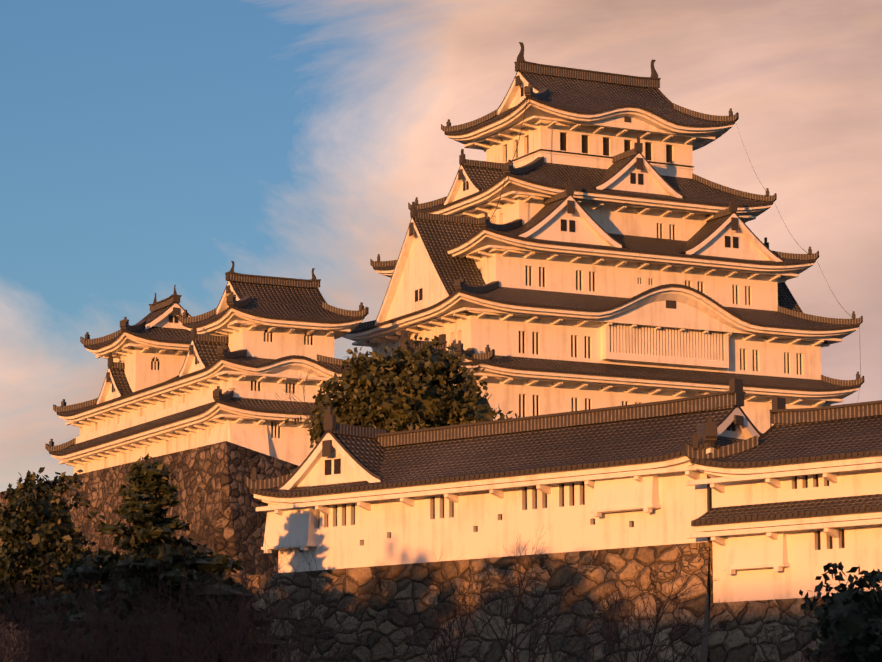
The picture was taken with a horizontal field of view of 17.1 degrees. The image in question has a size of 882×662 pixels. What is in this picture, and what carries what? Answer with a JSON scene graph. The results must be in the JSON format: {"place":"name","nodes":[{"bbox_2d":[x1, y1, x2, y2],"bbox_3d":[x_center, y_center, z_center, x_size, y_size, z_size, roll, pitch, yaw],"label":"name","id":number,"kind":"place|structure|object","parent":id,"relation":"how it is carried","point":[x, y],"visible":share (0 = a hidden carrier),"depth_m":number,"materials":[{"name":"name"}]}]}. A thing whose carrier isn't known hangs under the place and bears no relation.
{"place":"outdoors","nodes":[
{"label":"outdoors","id":0,"kind":"place"},
{"bbox_2d":[0,594,708,661],"bbox_3d":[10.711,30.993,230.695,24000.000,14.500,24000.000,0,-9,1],"label":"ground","id":1,"kind":"structure","parent":0,"point":[704,646],"depth_m":167.57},
{"bbox_2d":[0,609,40,660],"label":"bush","id":2,"kind":"object","parent":1,"relation":"on","point":[9,632],"visible":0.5,"depth_m":95.40,"materials":[{"name":"plant"}]},
{"bbox_2d":[0,467,105,659],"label":"evergreen tree","id":3,"kind":"object","parent":1,"relation":"on","point":[40,520],"visible":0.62,"depth_m":138.95,"materials":[{"name":"green plant"}]},
{"bbox_2d":[0,441,298,616],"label":"terrace stone wall","id":4,"kind":"structure","parent":1,"relation":"on","point":[216,508],"depth_m":198.04,"materials":[{"name":"grey stone"}]},
{"bbox_2d":[21,453,287,661],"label":"pine tree","id":5,"kind":"object","parent":1,"relation":"on","point":[149,491],"visible":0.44,"depth_m":127.76,"materials":[{"name":"green plant"}]},
{"bbox_2d":[160,589,276,661],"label":"bare shrub","id":6,"kind":"object","parent":1,"relation":"on","point":[212,633],"visible":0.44,"depth_m":97.72,"materials":[{"name":"brown plant"}]},
{"bbox_2d":[0,531,450,661],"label":"undergrowth shrub","id":7,"kind":"object","parent":1,"relation":"on","point":[154,646],"visible":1,"depth_m":91.57,"materials":[{"name":"plant"}]},
{"bbox_2d":[200,646,321,661],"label":"bare shrub","id":8,"kind":"object","parent":1,"relation":"on","point":[273,659],"visible":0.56,"depth_m":95.29,"materials":[{"name":"brown plant"}]},
{"bbox_2d":[275,332,519,447],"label":"broadleaf tree","id":9,"kind":"object","parent":1,"relation":"on","point":[407,390],"depth_m":176.07,"materials":[{"name":"green plant"}]},
{"bbox_2d":[352,551,664,661],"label":"bare tree","id":10,"kind":"object","parent":1,"relation":"on","point":[461,632],"visible":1,"depth_m":106.96,"materials":[{"name":"brown plant"}]},
{"bbox_2d":[434,590,670,661],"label":"bare shrub","id":11,"kind":"object","parent":1,"relation":"on","point":[576,656],"visible":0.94,"depth_m":105.38,"materials":[{"name":"brown plant"}]},
{"bbox_2d":[453,525,653,661],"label":"bare tree","id":12,"kind":"object","parent":1,"relation":"on","point":[572,617],"visible":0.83,"depth_m":111.34,"materials":[{"name":"brown plant"}]},
{"bbox_2d":[246,542,875,661],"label":"stone wall","id":13,"kind":"structure","parent":1,"relation":"on","point":[372,586],"depth_m":130.13,"materials":[{"name":"grey stone"}]},
{"bbox_2d":[245,378,881,619],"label":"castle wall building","id":14,"kind":"structure","parent":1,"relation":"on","point":[787,504],"depth_m":129.47,"materials":[{"name":"paint"}]},
{"bbox_2d":[576,543,759,661],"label":"bare tree","id":15,"kind":"object","parent":1,"relation":"on","point":[657,617],"visible":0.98,"depth_m":109.81,"materials":[{"name":"brown plant"}]},
{"bbox_2d":[754,624,847,661],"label":"bare shrub","id":16,"kind":"object","parent":1,"relation":"on","point":[805,655],"visible":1,"depth_m":98.62,"materials":[{"name":"brown plant"}]},
{"bbox_2d":[799,562,881,661],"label":"evergreen tree","id":17,"kind":"object","parent":1,"relation":"on","point":[851,616],"visible":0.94,"depth_m":102.96,"materials":[{"name":"green plant"}]},
{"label":"keep stone base","id":18,"kind":"object","parent":1,"relation":"on","visible":0},
{"bbox_2d":[45,261,368,474],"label":"castle turret","id":19,"kind":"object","parent":18,"relation":"on","point":[178,377],"depth_m":220.42,"materials":[{"name":"white paint"}]},
{"bbox_2d":[343,42,863,432],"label":"keep","id":20,"kind":"structure","parent":18,"relation":"on","point":[579,239],"depth_m":227.33,"materials":[{"name":"paint"}]},
{"bbox_2d":[0,0,881,491],"label":"sky","id":21,"kind":"structure","parent":0,"point":[148,148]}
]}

